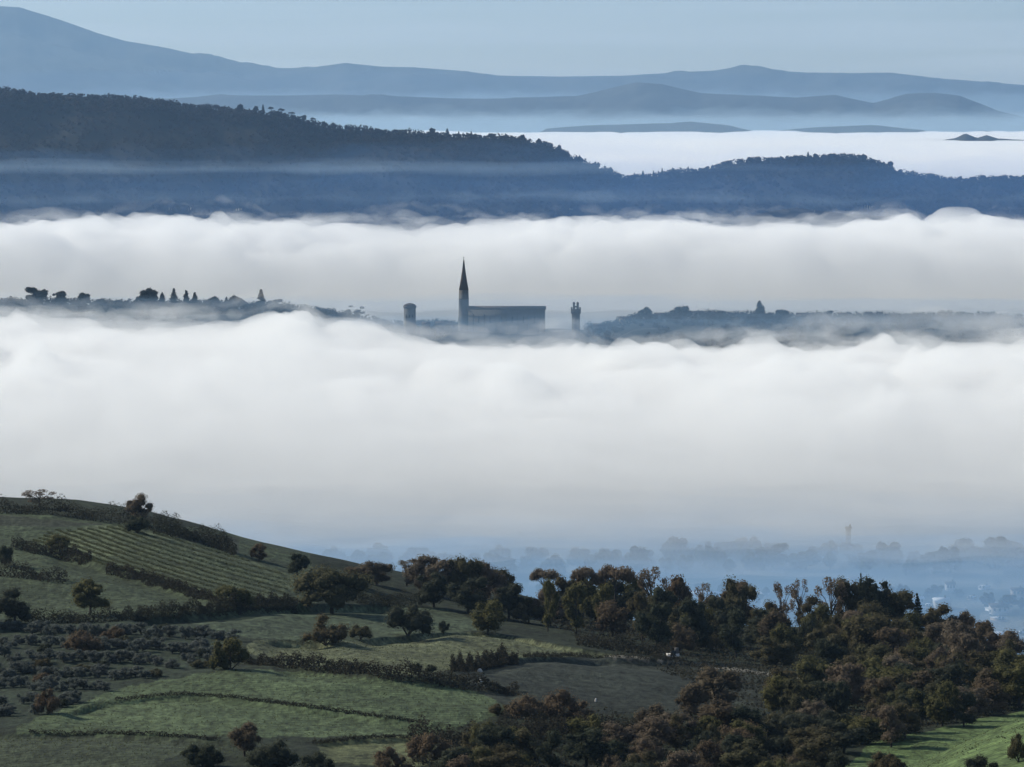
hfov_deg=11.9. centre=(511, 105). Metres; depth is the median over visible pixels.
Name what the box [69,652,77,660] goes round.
olive tree
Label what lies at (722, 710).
woodland tree
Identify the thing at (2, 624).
olive tree
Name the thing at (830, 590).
bare tree
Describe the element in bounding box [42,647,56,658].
olive tree
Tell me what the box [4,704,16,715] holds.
olive tree
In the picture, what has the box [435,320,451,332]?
town house
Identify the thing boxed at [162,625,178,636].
olive tree
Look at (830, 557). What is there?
valley tree
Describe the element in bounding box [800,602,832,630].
woodland tree
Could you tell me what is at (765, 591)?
valley tree
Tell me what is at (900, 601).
autumn tree
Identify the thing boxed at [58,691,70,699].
olive tree
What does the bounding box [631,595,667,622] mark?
woodland tree
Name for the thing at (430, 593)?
autumn tree
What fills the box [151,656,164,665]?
olive tree
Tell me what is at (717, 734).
woodland tree
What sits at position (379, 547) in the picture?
valley tree
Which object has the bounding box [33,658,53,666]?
bush
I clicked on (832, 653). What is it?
woodland tree
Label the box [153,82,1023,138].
hills
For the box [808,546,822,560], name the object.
valley tree
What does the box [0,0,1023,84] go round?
sky
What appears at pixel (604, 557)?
valley tree
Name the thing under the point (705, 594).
valley house
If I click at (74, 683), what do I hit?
olive tree
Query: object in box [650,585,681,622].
woodland tree
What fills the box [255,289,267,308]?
hilltop tree
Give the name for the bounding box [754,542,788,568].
valley tree
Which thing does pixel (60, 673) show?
olive tree
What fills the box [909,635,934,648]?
woodland tree
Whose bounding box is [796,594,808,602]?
valley tree
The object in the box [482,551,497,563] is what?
valley tree
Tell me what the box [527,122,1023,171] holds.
hills
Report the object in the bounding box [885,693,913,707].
woodland tree
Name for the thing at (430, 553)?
valley tree
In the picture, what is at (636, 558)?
valley tree
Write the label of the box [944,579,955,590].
valley house
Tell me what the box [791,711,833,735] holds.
woodland tree
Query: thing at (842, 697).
woodland tree
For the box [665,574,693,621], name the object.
autumn tree
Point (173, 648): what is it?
olive tree
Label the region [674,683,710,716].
autumn tree
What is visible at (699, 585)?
valley tree
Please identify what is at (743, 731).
woodland tree
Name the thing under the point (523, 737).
woodland tree
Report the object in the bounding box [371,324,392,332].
town house
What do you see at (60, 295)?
hilltop tree
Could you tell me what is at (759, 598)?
valley tree
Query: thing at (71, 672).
olive tree
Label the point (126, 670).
olive tree
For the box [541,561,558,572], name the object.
valley tree
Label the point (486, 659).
hedge
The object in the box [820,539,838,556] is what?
valley tree
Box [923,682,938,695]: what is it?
woodland tree
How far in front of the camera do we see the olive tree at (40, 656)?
821.28 m
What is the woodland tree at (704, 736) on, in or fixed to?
on the ground at (486, 442)
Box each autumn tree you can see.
[0,586,33,623]
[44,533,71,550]
[70,576,112,614]
[124,492,154,518]
[227,720,262,756]
[248,543,268,560]
[287,552,311,574]
[345,566,372,579]
[357,560,396,584]
[404,554,439,589]
[415,571,448,607]
[423,557,458,598]
[444,575,491,612]
[470,599,507,634]
[477,560,506,598]
[490,582,527,618]
[491,565,515,596]
[602,755,627,766]
[626,748,662,766]
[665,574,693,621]
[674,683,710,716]
[682,665,746,705]
[722,574,759,628]
[832,576,864,617]
[841,612,895,648]
[858,576,898,619]
[884,589,916,619]
[918,602,955,641]
[953,610,977,626]
[970,620,995,653]
[987,661,1023,703]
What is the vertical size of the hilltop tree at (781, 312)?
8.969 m
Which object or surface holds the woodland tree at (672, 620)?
on the ground at (486, 442)
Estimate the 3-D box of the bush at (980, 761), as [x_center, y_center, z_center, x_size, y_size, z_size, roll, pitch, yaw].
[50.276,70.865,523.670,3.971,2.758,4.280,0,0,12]
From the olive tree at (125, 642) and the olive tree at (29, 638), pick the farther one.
the olive tree at (29, 638)
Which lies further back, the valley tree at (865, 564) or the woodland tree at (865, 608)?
the valley tree at (865, 564)
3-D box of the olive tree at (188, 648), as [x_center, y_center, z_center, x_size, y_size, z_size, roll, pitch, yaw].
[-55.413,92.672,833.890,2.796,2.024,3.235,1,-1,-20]
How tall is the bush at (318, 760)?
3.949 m
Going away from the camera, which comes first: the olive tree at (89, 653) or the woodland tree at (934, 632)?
the olive tree at (89, 653)
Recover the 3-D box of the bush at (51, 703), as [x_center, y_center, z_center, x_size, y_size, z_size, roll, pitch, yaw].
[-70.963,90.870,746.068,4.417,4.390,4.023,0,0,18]
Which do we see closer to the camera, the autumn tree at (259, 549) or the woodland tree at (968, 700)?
the woodland tree at (968, 700)
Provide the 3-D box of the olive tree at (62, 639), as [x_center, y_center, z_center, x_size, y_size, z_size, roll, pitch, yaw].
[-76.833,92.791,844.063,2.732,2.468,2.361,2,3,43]
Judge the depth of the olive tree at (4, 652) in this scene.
831.56 m
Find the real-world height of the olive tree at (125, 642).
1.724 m
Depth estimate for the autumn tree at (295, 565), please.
1042.67 m
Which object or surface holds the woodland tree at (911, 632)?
on the ground at (486, 442)
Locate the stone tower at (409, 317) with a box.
[403,303,415,336]
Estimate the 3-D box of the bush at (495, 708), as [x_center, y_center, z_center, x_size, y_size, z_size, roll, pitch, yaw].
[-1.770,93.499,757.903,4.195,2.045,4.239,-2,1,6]
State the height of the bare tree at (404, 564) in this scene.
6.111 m
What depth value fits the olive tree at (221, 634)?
859.11 m
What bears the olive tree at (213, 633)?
on the ground at (486, 442)
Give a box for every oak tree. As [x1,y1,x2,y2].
[288,563,376,613]
[447,553,487,588]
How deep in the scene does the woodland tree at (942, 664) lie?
869.83 m
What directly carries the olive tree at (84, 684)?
on the ground at (486, 442)
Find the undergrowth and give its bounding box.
[412,613,1023,766]
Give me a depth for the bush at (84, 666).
811.43 m
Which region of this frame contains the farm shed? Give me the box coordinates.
[666,648,678,657]
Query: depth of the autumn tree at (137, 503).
1079.23 m
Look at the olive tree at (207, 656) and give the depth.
815.33 m
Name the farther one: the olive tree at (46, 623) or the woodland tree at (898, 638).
the woodland tree at (898, 638)
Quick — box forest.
[0,86,1023,258]
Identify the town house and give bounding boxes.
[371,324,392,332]
[422,320,430,335]
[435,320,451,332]
[593,322,606,333]
[618,315,632,324]
[654,311,667,318]
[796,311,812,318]
[981,311,995,315]
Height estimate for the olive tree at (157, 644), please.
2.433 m
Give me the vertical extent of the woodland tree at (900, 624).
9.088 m
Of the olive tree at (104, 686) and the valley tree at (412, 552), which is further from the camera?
the valley tree at (412, 552)
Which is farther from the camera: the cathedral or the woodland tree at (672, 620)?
the cathedral
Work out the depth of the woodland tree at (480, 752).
678.65 m
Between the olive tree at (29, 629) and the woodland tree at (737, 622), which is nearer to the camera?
the olive tree at (29, 629)
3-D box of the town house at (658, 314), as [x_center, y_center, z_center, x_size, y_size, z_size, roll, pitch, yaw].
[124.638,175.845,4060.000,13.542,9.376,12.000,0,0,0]
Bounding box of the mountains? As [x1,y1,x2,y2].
[0,6,1023,116]
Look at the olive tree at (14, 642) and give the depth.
847.60 m
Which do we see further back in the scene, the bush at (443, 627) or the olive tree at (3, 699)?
the bush at (443, 627)
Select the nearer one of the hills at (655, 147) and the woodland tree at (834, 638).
the woodland tree at (834, 638)
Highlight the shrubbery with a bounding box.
[0,295,1023,374]
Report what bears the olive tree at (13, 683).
on the ground at (486, 442)
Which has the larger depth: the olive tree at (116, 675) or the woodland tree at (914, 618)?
the woodland tree at (914, 618)
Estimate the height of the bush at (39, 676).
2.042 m
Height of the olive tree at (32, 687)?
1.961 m
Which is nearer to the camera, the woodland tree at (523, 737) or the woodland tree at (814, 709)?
the woodland tree at (523, 737)
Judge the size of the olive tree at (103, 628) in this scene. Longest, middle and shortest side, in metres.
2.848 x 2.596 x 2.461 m
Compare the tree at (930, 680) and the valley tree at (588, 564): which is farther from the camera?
the valley tree at (588, 564)
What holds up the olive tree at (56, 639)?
on the ground at (486, 442)
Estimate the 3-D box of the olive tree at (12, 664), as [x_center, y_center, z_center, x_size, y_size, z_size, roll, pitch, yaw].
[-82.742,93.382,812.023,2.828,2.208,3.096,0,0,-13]
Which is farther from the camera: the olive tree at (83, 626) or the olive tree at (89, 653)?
the olive tree at (83, 626)
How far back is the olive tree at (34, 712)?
745.82 m
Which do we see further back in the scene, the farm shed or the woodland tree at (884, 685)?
the farm shed
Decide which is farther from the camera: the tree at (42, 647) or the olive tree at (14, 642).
the olive tree at (14, 642)
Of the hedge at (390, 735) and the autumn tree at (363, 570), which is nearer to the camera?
the hedge at (390, 735)
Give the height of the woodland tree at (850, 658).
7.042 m
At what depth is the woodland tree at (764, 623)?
1024.91 m
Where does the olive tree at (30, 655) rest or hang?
on the ground at (486, 442)
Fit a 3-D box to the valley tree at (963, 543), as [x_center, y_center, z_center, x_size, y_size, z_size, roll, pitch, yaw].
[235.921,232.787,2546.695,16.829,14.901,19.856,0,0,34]
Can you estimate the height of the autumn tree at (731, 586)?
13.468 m
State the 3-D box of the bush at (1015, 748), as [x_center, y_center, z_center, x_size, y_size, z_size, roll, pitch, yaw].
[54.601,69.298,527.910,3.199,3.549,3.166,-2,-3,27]
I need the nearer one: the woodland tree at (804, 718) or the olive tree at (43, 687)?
the woodland tree at (804, 718)
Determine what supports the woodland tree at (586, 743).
on the ground at (486, 442)
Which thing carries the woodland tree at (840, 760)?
on the ground at (486, 442)
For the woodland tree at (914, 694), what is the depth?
801.74 m
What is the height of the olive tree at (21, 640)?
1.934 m
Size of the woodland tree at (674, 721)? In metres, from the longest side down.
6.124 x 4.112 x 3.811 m
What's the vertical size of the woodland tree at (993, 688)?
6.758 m
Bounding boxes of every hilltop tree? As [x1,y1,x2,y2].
[24,287,48,301]
[52,291,66,301]
[78,292,90,303]
[137,288,158,302]
[158,292,164,306]
[166,288,180,305]
[183,290,189,305]
[191,292,197,304]
[205,296,219,306]
[226,295,245,307]
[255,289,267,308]
[268,299,283,305]
[346,305,364,314]
[635,306,652,317]
[668,306,691,317]
[755,301,766,318]
[774,309,789,317]
[817,310,832,319]
[862,311,874,316]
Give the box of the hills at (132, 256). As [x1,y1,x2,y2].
[0,91,1023,291]
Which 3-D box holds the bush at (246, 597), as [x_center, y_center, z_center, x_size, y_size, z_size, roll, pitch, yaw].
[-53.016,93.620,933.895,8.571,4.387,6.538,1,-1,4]
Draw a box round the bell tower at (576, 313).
[571,302,580,338]
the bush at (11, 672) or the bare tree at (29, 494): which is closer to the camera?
the bush at (11, 672)
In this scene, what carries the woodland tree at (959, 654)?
on the ground at (486, 442)
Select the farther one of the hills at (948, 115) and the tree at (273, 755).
the hills at (948, 115)
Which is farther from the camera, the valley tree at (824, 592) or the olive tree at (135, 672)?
the valley tree at (824, 592)
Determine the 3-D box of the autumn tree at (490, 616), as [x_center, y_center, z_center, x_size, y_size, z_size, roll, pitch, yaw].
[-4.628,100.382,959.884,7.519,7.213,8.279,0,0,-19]
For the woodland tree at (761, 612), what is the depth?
1049.22 m
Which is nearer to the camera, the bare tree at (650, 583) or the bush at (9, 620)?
the bush at (9, 620)
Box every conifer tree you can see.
[857,573,863,610]
[913,593,925,630]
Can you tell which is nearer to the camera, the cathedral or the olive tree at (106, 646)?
the olive tree at (106, 646)
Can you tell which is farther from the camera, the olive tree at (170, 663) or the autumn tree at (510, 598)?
the autumn tree at (510, 598)
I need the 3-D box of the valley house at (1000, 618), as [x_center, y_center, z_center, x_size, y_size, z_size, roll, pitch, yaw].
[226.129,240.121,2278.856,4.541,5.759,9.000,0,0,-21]
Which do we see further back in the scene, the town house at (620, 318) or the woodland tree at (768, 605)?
the town house at (620, 318)
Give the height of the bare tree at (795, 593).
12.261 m
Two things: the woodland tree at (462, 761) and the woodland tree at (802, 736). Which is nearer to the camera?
the woodland tree at (462, 761)
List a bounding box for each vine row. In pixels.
[27,541,73,554]
[32,539,114,565]
[38,537,139,572]
[43,534,214,593]
[46,531,219,588]
[55,529,258,594]
[67,529,275,595]
[77,527,287,593]
[87,528,287,589]
[98,526,290,584]
[107,525,290,580]
[118,524,280,573]
[155,532,249,561]
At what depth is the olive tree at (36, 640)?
855.85 m
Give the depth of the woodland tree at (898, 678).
838.83 m
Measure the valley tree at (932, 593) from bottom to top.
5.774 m
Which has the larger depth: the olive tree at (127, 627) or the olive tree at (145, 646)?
the olive tree at (127, 627)
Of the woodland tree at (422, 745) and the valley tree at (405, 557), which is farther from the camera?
the valley tree at (405, 557)
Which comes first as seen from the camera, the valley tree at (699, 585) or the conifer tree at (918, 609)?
the conifer tree at (918, 609)
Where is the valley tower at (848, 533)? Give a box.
[845,524,851,558]
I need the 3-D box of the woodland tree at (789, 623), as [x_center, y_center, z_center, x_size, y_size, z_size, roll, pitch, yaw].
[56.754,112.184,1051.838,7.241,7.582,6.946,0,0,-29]
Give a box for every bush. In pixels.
[0,544,13,564]
[0,668,16,678]
[0,706,11,716]
[3,618,22,625]
[31,672,52,681]
[32,687,61,714]
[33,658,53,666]
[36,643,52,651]
[58,698,68,706]
[61,628,104,652]
[66,696,75,704]
[70,663,91,670]
[96,660,109,667]
[98,625,124,639]
[123,515,150,532]
[147,667,162,676]
[179,742,226,766]
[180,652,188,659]
[189,659,208,667]
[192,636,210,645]
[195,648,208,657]
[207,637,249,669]
[212,584,255,606]
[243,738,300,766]
[299,750,336,766]
[300,612,352,644]
[348,623,374,639]
[373,744,416,766]
[383,603,434,637]
[409,663,422,671]
[425,664,436,672]
[438,620,450,632]
[488,702,508,714]
[504,693,550,722]
[542,687,598,721]
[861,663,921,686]
[867,749,907,766]
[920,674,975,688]
[963,753,998,766]
[1005,731,1023,761]
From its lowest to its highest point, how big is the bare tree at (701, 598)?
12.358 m
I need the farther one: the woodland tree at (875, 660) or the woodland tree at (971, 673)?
the woodland tree at (971, 673)
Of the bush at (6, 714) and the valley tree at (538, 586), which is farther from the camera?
the valley tree at (538, 586)
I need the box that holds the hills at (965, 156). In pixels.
[919,134,1023,179]
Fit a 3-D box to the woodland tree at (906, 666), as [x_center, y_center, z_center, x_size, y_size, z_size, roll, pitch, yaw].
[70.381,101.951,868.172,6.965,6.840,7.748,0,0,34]
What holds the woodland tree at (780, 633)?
on the ground at (486, 442)
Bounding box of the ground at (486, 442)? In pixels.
[0,172,1023,766]
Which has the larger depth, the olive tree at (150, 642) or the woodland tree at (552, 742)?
the olive tree at (150, 642)
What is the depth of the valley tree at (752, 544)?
2565.59 m
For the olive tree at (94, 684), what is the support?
on the ground at (486, 442)
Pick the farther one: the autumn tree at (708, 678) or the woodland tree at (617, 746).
the autumn tree at (708, 678)
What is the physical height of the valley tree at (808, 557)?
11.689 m
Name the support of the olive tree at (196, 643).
on the ground at (486, 442)
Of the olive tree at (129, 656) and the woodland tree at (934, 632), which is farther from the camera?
the woodland tree at (934, 632)
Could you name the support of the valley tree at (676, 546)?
on the ground at (486, 442)
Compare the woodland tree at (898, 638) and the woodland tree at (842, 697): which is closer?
the woodland tree at (842, 697)
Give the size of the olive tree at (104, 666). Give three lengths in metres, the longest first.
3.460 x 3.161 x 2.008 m
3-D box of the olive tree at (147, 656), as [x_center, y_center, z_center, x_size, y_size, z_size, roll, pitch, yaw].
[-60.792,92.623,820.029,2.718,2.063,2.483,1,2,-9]
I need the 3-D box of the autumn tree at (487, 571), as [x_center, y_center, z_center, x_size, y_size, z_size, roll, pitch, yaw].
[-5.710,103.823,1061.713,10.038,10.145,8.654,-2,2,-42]
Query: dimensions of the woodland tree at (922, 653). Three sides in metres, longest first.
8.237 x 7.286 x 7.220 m
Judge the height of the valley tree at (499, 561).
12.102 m
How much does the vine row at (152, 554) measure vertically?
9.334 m
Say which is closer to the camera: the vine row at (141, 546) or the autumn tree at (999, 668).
the autumn tree at (999, 668)
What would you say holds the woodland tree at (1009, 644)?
on the ground at (486, 442)
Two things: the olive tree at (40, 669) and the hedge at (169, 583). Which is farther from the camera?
the hedge at (169, 583)
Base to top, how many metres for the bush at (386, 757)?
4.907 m
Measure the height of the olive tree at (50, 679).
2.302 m
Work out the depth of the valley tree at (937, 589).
2383.35 m
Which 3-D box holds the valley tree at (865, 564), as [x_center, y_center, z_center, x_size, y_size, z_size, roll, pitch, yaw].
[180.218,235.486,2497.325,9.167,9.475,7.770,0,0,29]
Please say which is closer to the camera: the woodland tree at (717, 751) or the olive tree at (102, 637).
the woodland tree at (717, 751)
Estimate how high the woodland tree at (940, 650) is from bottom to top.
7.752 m
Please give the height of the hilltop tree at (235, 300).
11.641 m
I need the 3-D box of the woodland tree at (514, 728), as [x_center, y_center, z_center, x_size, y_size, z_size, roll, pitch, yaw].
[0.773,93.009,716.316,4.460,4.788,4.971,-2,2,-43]
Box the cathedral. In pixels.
[458,260,545,334]
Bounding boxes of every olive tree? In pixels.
[0,621,6,629]
[0,636,9,644]
[0,643,12,656]
[0,677,7,687]
[0,695,8,703]
[3,637,18,646]
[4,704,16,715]
[6,620,18,630]
[6,652,22,661]
[6,677,19,686]
[7,661,21,671]
[12,634,25,643]
[13,675,28,686]
[15,691,30,703]
[16,622,31,629]
[20,660,38,672]
[24,623,40,634]
[24,633,36,644]
[24,648,41,659]
[25,679,41,690]
[27,691,37,703]
[28,704,38,714]
[32,620,50,632]
[33,635,41,643]
[34,653,46,659]
[36,666,50,674]
[36,681,53,690]
[40,635,55,644]
[41,625,56,634]
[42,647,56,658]
[42,666,56,674]
[42,675,61,688]
[50,623,65,632]
[50,635,60,644]
[52,665,70,676]
[53,681,68,690]
[55,650,70,662]
[58,636,71,648]
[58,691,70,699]
[62,623,75,634]
[64,666,82,675]
[66,677,80,688]
[67,690,81,702]
[68,623,82,634]
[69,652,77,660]
[72,667,87,677]
[75,649,88,660]
[77,622,91,634]
[77,678,89,688]
[84,650,103,661]
[87,623,99,635]
[87,665,103,677]
[89,679,103,689]
[91,651,103,661]
[93,636,107,644]
[93,663,108,673]
[95,623,110,634]
[96,681,111,690]
[99,638,111,649]
[104,650,117,662]
[106,669,125,679]
[107,638,124,647]
[113,650,127,661]
[115,623,132,636]
[117,638,128,647]
[118,667,131,677]
[124,650,134,660]
[125,640,141,651]
[128,665,143,676]
[129,624,137,634]
[132,652,146,664]
[133,638,150,650]
[135,622,147,633]
[138,669,151,678]
[142,628,155,638]
[143,640,157,648]
[143,651,156,662]
[150,637,167,648]
[151,624,165,637]
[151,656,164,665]
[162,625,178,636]
[163,642,179,652]
[164,659,180,667]
[172,641,187,649]
[179,625,191,638]
[180,643,194,653]
[185,653,199,663]
[190,628,200,636]
[190,640,208,651]
[195,624,210,636]
[197,645,213,654]
[202,653,214,663]
[208,630,220,638]
[216,630,226,639]
[224,628,241,639]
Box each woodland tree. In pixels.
[404,730,451,761]
[431,746,474,766]
[446,753,471,766]
[450,732,477,754]
[468,744,496,766]
[469,718,495,746]
[472,723,521,752]
[472,742,519,764]
[474,750,530,766]
[508,595,547,622]
[509,726,529,748]
[512,728,545,759]
[513,733,533,759]
[530,588,566,625]
[534,728,562,766]
[542,577,560,631]
[553,573,577,601]
[554,592,585,622]
[559,726,614,766]
[561,580,587,632]
[563,713,608,735]
[565,577,596,586]
[579,578,613,620]
[588,737,628,765]
[591,581,614,618]
[593,599,630,636]
[599,721,636,746]
[608,579,642,623]
[620,576,647,596]
[624,715,677,747]
[625,590,656,642]
[628,735,665,762]
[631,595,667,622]
[631,735,665,761]
[634,600,675,650]
[634,702,665,723]
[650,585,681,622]
[660,710,697,741]
[660,750,703,766]
[663,622,698,652]
[666,712,687,751]
[667,605,681,641]
[677,596,714,650]
[680,603,727,641]
[685,715,721,740]
[687,729,717,760]
[692,620,724,650]
[694,739,724,766]
[695,698,737,733]
[706,592,743,644]
[706,723,722,743]
[708,732,756,766]
[710,739,735,766]
[717,606,747,657]
[717,726,757,764]
[719,579,757,613]
[719,718,769,743]
[719,736,772,766]
[728,703,770,734]
[728,718,766,751]
[739,613,778,644]
[746,599,778,628]
[747,635,798,668]
[748,608,768,627]
[757,609,790,638]
[757,758,788,766]
[758,673,803,713]
[759,755,791,765]
[762,710,811,725]
[762,735,796,755]
[763,665,801,700]
[765,714,807,739]
[768,609,792,629]
[769,622,802,654]
[779,675,820,715]
[784,724,835,751]
[785,743,808,763]
[785,759,820,766]
[789,618,818,652]
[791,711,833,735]
[792,652,835,685]
[792,733,842,766]
[793,594,821,627]
[795,698,833,718]
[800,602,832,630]
[803,622,843,658]
[808,679,839,701]
[813,638,846,666]
[817,718,869,752]
[818,633,852,659]
[818,709,848,731]
[820,679,852,717]
[823,662,867,709]
[825,653,860,676]
[826,751,851,766]
[827,613,846,635]
[831,610,865,628]
[834,712,905,744]
[841,612,874,646]
[848,641,862,655]
[851,655,891,694]
[852,640,895,664]
[857,599,890,618]
[859,703,884,733]
[860,672,909,700]
[860,676,896,708]
[866,686,885,712]
[872,625,915,651]
[874,611,913,630]
[876,704,908,746]
[878,700,923,738]
[880,651,895,660]
[882,653,915,670]
[882,687,924,719]
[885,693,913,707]
[892,661,926,672]
[893,625,927,645]
[895,681,913,699]
[897,668,934,690]
[898,646,917,660]
[899,610,922,633]
[904,643,932,668]
[904,656,931,668]
[907,687,934,721]
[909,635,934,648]
[922,645,948,668]
[922,662,969,693]
[923,622,946,646]
[923,679,959,726]
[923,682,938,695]
[925,642,951,657]
[934,648,965,668]
[937,654,957,669]
[940,618,979,648]
[947,631,984,666]
[947,690,977,726]
[953,656,988,683]
[953,684,993,717]
[966,649,995,668]
[967,678,1011,714]
[972,666,998,683]
[980,628,1023,652]
[990,646,1016,669]
[1000,663,1023,706]
[1004,637,1017,661]
[1009,652,1023,667]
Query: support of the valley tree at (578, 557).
on the ground at (486, 442)
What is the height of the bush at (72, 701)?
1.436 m
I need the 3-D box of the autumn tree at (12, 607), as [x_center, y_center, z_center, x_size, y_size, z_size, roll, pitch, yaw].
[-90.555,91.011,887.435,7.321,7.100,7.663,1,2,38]
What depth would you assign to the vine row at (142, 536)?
1029.78 m
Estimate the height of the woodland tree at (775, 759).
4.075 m
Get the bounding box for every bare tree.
[21,489,56,507]
[397,560,412,585]
[636,566,669,597]
[694,582,712,607]
[773,583,791,614]
[789,578,807,629]
[814,576,847,615]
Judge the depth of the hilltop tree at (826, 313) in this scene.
4046.97 m
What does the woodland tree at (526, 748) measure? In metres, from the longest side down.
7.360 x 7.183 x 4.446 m
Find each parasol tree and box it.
[529,567,560,584]
[570,566,600,618]
[595,563,636,600]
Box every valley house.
[690,589,720,597]
[848,574,859,582]
[912,594,924,603]
[925,601,932,607]
[932,595,950,608]
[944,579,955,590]
[967,594,976,599]
[978,583,990,589]
[988,601,1007,614]
[990,614,1004,620]
[1010,585,1023,597]
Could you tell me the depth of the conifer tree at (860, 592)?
1090.91 m
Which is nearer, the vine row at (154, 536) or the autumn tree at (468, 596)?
the autumn tree at (468, 596)
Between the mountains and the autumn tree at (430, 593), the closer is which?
the autumn tree at (430, 593)
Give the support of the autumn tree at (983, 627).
on the ground at (486, 442)
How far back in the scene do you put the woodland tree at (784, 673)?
833.08 m
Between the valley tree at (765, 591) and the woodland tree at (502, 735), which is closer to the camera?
the woodland tree at (502, 735)
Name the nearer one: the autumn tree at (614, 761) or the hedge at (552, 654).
the autumn tree at (614, 761)
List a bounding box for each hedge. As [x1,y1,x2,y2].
[0,494,236,555]
[0,555,68,583]
[11,536,91,564]
[21,591,298,623]
[28,729,220,740]
[105,561,220,601]
[115,690,422,722]
[152,510,229,552]
[243,650,519,695]
[312,733,407,743]
[354,589,422,608]
[407,711,646,745]
[449,642,518,672]
[523,650,690,664]
[575,630,673,656]
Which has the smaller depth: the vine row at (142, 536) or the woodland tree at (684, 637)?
the woodland tree at (684, 637)
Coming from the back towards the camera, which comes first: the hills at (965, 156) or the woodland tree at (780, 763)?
the hills at (965, 156)
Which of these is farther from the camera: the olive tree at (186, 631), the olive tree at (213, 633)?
the olive tree at (213, 633)
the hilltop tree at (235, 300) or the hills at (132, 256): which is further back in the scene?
the hills at (132, 256)
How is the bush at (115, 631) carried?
on the ground at (486, 442)
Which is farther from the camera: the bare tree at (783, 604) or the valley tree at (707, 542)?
the valley tree at (707, 542)
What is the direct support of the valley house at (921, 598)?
on the ground at (486, 442)
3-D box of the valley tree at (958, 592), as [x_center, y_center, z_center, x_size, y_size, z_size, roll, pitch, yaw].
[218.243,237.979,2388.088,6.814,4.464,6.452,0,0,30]
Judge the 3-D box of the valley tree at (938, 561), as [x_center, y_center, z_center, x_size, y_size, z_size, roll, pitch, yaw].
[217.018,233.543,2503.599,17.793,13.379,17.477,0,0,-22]
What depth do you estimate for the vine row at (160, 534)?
1052.66 m
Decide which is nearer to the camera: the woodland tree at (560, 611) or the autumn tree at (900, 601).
the woodland tree at (560, 611)
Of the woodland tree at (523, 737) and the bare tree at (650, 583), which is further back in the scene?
the bare tree at (650, 583)
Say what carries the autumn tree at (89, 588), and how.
on the ground at (486, 442)
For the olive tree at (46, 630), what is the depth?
871.57 m
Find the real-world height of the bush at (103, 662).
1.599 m
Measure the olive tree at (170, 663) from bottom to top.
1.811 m
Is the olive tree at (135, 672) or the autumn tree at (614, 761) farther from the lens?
the olive tree at (135, 672)
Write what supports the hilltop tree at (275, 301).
on the ground at (486, 442)
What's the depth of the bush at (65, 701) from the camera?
753.73 m
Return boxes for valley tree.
[322,546,345,558]
[342,555,351,560]
[348,549,365,563]
[362,543,396,562]
[364,552,394,564]
[396,555,412,568]
[397,560,410,571]
[402,546,428,559]
[427,551,438,555]
[437,553,456,559]
[465,553,481,561]
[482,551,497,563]
[489,544,511,556]
[490,555,520,574]
[525,546,543,564]
[535,584,542,591]
[538,547,548,561]
[539,553,566,576]
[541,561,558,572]
[566,547,594,567]
[583,559,597,571]
[589,548,622,572]
[597,553,608,566]
[606,548,622,565]
[622,545,652,573]
[643,550,656,567]
[660,536,687,558]
[687,544,703,565]
[693,583,707,590]
[696,545,727,568]
[704,540,724,550]
[715,582,726,592]
[718,537,747,559]
[735,536,762,559]
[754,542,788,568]
[755,593,763,604]
[762,587,769,596]
[764,542,779,554]
[794,586,807,593]
[795,548,820,569]
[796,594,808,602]
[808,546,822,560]
[816,587,834,600]
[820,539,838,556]
[822,551,836,569]
[855,550,880,570]
[858,557,873,574]
[876,541,904,567]
[895,584,910,592]
[901,558,920,574]
[919,548,951,573]
[923,587,938,597]
[931,585,943,596]
[940,546,962,573]
[948,537,981,565]
[951,589,964,596]
[979,535,1010,563]
[979,596,990,606]
[983,592,994,602]
[997,594,1018,609]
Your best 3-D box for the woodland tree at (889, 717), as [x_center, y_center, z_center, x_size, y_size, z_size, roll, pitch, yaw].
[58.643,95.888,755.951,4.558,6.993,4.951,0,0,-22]
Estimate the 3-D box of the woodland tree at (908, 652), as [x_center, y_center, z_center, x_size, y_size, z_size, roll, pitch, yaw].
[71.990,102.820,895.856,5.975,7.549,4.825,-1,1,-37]
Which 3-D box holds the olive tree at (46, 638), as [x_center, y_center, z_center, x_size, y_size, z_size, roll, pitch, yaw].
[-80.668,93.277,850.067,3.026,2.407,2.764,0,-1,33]
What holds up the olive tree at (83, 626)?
on the ground at (486, 442)
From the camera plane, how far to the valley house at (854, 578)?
2455.01 m
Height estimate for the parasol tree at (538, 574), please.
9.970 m
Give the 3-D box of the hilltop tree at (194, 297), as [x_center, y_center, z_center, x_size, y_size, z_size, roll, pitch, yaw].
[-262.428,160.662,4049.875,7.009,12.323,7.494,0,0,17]
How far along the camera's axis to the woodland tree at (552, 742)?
703.48 m
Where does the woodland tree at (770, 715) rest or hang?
on the ground at (486, 442)
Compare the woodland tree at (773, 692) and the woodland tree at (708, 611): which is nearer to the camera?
the woodland tree at (773, 692)
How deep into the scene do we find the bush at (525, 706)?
749.90 m
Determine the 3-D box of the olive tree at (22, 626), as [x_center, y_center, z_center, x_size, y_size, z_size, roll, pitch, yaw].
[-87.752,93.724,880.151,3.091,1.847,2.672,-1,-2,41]
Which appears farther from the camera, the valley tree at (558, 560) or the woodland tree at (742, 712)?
the valley tree at (558, 560)
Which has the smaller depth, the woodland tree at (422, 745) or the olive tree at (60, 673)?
the woodland tree at (422, 745)
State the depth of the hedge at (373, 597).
1018.85 m

